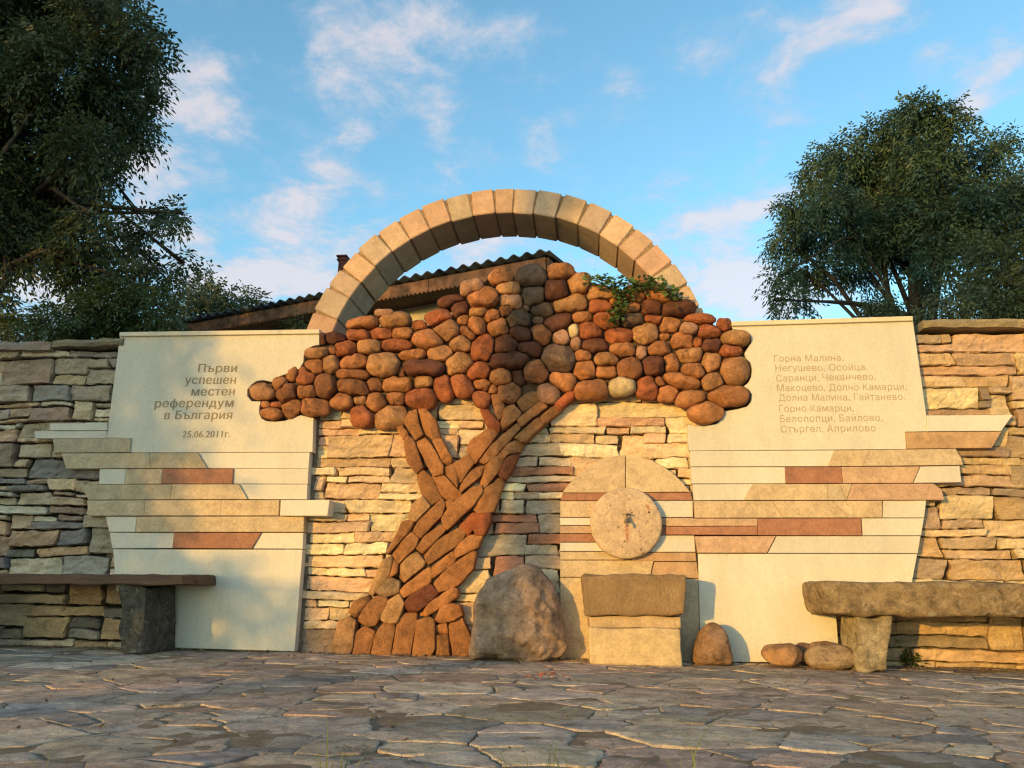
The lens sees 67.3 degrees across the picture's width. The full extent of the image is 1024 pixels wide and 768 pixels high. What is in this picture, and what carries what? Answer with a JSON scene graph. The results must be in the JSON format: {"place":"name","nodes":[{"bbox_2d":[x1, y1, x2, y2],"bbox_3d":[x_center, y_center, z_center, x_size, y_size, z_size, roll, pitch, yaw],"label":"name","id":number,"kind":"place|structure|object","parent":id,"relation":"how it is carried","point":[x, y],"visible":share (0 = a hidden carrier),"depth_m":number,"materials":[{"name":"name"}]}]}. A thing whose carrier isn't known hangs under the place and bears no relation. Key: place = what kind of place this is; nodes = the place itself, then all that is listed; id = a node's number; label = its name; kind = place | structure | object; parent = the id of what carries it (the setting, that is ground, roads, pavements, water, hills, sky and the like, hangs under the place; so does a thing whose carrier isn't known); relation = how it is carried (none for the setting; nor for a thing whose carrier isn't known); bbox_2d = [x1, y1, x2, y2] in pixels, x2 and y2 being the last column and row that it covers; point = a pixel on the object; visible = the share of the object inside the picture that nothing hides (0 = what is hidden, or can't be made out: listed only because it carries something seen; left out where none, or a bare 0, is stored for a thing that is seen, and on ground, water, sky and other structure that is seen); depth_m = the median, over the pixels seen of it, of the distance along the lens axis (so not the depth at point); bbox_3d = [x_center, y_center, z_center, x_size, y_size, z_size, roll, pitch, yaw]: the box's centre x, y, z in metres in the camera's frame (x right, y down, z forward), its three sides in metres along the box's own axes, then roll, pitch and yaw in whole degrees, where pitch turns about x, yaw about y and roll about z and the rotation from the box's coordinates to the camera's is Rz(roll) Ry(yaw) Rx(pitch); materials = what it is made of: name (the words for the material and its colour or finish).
{"place":"outdoors","nodes":[
{"label":"outdoors","id":0,"kind":"place"},
{"bbox_2d":[170,249,575,330],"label":"house","id":1,"kind":"structure","parent":0,"point":[415,296],"depth_m":9.50,"materials":[{"name":"paint"}]},
{"bbox_2d":[0,644,1023,767],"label":"paving","id":2,"kind":"structure","parent":0,"point":[446,740],"depth_m":2.76,"materials":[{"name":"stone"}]},
{"bbox_2d":[0,338,187,649],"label":"rubble wall","id":3,"kind":"structure","parent":2,"relation":"on","point":[48,525],"depth_m":5.46,"materials":[{"name":"stone"}]},
{"bbox_2d":[0,573,215,653],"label":"plank bench","id":4,"kind":"object","parent":2,"relation":"on","point":[147,622],"visible":1,"depth_m":4.77,"materials":[{"name":"stone"}]},
{"bbox_2d":[35,329,334,651],"bbox_3d":[-2.301,0.731,5.513,2.228,2.196,0.490,-1,-15,6],"label":"inscribed panel","id":5,"kind":"object","parent":2,"relation":"on","point":[196,459],"visible":0.98,"depth_m":5.31,"materials":[{"name":"stone"}]},
{"bbox_2d":[285,359,716,655],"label":"ledgestone wall","id":6,"kind":"structure","parent":2,"relation":"on","point":[366,481],"depth_m":5.17,"materials":[{"name":"stone"}]},
{"bbox_2d":[249,262,750,656],"bbox_3d":[-0.120,0.488,5.325,3.479,2.666,0.545,-1,-15,6],"label":"stone tree mosaic","id":7,"kind":"object","parent":6,"relation":"attached to","point":[532,341],"visible":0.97,"depth_m":5.22},
{"bbox_2d":[582,273,685,326],"bbox_3d":[0.838,-0.590,5.244,0.721,0.442,0.171,-1,-15,6],"label":"ivy plant","id":8,"kind":"object","parent":7,"relation":"hanging from","point":[648,284],"visible":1,"depth_m":5.24,"materials":[{"name":"green plant"}]},
{"bbox_2d":[307,189,703,358],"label":"stone arch","id":9,"kind":"structure","parent":6,"relation":"on","point":[376,266],"depth_m":5.68,"materials":[{"name":"beige stone"}]},
{"bbox_2d":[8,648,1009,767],"bbox_3d":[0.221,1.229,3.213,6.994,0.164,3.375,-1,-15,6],"label":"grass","id":10,"kind":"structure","parent":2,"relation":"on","point":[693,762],"depth_m":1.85,"materials":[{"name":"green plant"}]},
{"bbox_2d":[468,563,566,661],"bbox_3d":[0.039,1.414,4.760,0.596,0.598,0.416,-1,-15,6],"label":"boulder","id":11,"kind":"object","parent":2,"relation":"on","point":[517,615],"visible":0.98,"depth_m":4.62,"materials":[{"name":"stone"}]},
{"bbox_2d":[523,670,567,679],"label":"plant litter","id":12,"kind":"object","parent":2,"relation":"on","point":[551,674],"visible":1,"depth_m":3.69,"materials":[{"name":"brown plant"}]},
{"bbox_2d":[560,455,698,660],"bbox_3d":[0.740,1.086,4.884,0.871,1.290,0.243,-1,-15,6],"label":"fountain surround","id":13,"kind":"object","parent":2,"relation":"on","point":[616,512],"visible":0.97,"depth_m":4.91,"materials":[{"name":"stone"}]},
{"bbox_2d":[587,615,681,665],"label":"fountain plinth","id":14,"kind":"structure","parent":2,"relation":"on","point":[650,640],"depth_m":4.49,"materials":[{"name":"stone"}]},
{"bbox_2d":[581,573,685,615],"bbox_3d":[0.733,1.286,4.688,0.626,0.255,0.336,-1,-15,6],"label":"stone trough","id":15,"kind":"object","parent":14,"relation":"on","point":[633,594],"visible":0.99,"depth_m":4.54,"materials":[{"name":"beige stone"}]},
{"bbox_2d":[691,622,732,664],"bbox_3d":[1.190,1.561,4.597,0.243,0.263,0.239,-1,-15,6],"label":"boulder","id":16,"kind":"object","parent":2,"relation":"on","point":[711,646],"visible":0.93,"depth_m":4.50,"materials":[{"name":"stone"}]},
{"bbox_2d":[761,643,802,666],"bbox_3d":[1.574,1.581,4.496,0.232,0.132,0.202,-1,-15,6],"label":"boulder","id":17,"kind":"object","parent":2,"relation":"on","point":[787,655],"visible":1,"depth_m":4.42,"materials":[{"name":"stone"}]},
{"bbox_2d":[796,642,809,658],"bbox_3d":[1.739,1.596,4.602,0.098,0.095,0.114,-1,-15,6],"label":"boulder","id":18,"kind":"object","parent":2,"relation":"on","point":[803,647],"visible":0.34,"depth_m":4.57,"materials":[{"name":"stone"}]},
{"bbox_2d":[809,641,832,646],"bbox_3d":[1.842,1.583,4.579,0.171,0.101,0.127,-1,-15,6],"label":"boulder","id":19,"kind":"object","parent":2,"relation":"on","point":[819,642],"visible":0.16,"depth_m":4.57,"materials":[{"name":"stone"}]},
{"bbox_2d":[804,644,853,669],"bbox_3d":[1.833,1.582,4.437,0.290,0.160,0.219,-1,-15,6],"label":"boulder","id":20,"kind":"object","parent":2,"relation":"on","point":[830,657],"visible":0.92,"depth_m":4.36,"materials":[{"name":"stone"}]},
{"bbox_2d":[666,316,1011,663],"bbox_3d":[2.100,0.680,5.088,2.192,2.201,0.465,-1,-15,6],"label":"inscribed panel","id":21,"kind":"object","parent":2,"relation":"on","point":[831,441],"visible":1,"depth_m":4.89,"materials":[{"name":"stone"}]},
{"bbox_2d":[893,638,927,666],"bbox_3d":[2.414,1.678,4.666,0.260,0.259,0.226,-1,-15,6],"label":"weed","id":22,"kind":"object","parent":2,"relation":"on","point":[907,659],"visible":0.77,"depth_m":4.64,"materials":[{"name":"green plant"}]},
{"bbox_2d":[802,580,1023,672],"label":"stone bench","id":23,"kind":"object","parent":2,"relation":"on","point":[865,611],"visible":0.98,"depth_m":4.28,"materials":[{"name":"beige stone"}]},
{"bbox_2d":[815,319,1023,668],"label":"rubble wall","id":24,"kind":"structure","parent":2,"relation":"on","point":[973,526],"depth_m":4.84,"materials":[{"name":"stone"}]},
{"bbox_2d":[0,0,1023,342],"label":"sky","id":25,"kind":"structure","parent":0,"point":[301,131],"materials":[{"name":"blue"}]},
{"label":"ground","id":26,"kind":"structure","parent":0,"visible":0},
{"bbox_2d":[0,271,193,342],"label":"leafy bush","id":27,"kind":"object","parent":26,"relation":"on","point":[94,317],"visible":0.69,"depth_m":7.63,"materials":[{"name":"green plant"}]},
{"bbox_2d":[0,0,221,341],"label":"leafy tree","id":28,"kind":"object","parent":26,"relation":"on","point":[51,180],"visible":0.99,"depth_m":8.78,"materials":[{"name":"green plant"}]},
{"bbox_2d":[165,263,237,321],"bbox_3d":[-8.207,0.926,19.486,2.141,8.717,2.452,-1,-15,6],"label":"distant tree","id":29,"kind":"object","parent":26,"relation":"on","point":[199,304],"visible":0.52,"depth_m":19.95,"materials":[{"name":"green plant"}]},
{"bbox_2d":[213,283,245,309],"bbox_3d":[-7.871,1.224,20.346,1.439,8.564,2.203,11,-18,-34],"label":"distant tree","id":30,"kind":"object","parent":26,"relation":"on","point":[235,297],"visible":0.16,"depth_m":21.47,"materials":[{"name":"green plant"}]},
{"bbox_2d":[229,279,273,307],"bbox_3d":[-7.354,1.278,21.333,1.995,8.965,2.369,3,-15,-10],"label":"distant tree","id":31,"kind":"object","parent":26,"relation":"on","point":[252,301],"visible":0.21,"depth_m":21.84,"materials":[{"name":"green plant"}]},
{"bbox_2d":[277,307,308,329],"bbox_3d":[-1.930,0.689,6.607,0.372,2.843,0.392,14,-20,-42],"label":"leafy bush","id":32,"kind":"object","parent":26,"relation":"on","point":[295,324],"visible":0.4,"depth_m":6.91,"materials":[{"name":"green plant"}]},
{"bbox_2d":[850,277,917,321],"bbox_3d":[5.179,0.805,10.222,1.001,4.647,0.923,-1,-15,6],"label":"leafy bush","id":33,"kind":"object","parent":26,"relation":"on","point":[874,307],"visible":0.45,"depth_m":10.64,"materials":[{"name":"green plant"}]},
{"bbox_2d":[751,85,1023,323],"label":"ash tree","id":34,"kind":"object","parent":26,"relation":"on","point":[910,201],"visible":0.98,"depth_m":11.97,"materials":[{"name":"green plant"}]},
{"bbox_2d":[900,220,1023,326],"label":"olive tree","id":35,"kind":"object","parent":26,"relation":"on","point":[1001,301],"visible":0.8,"depth_m":10.04,"materials":[{"name":"green plant"}]}
]}

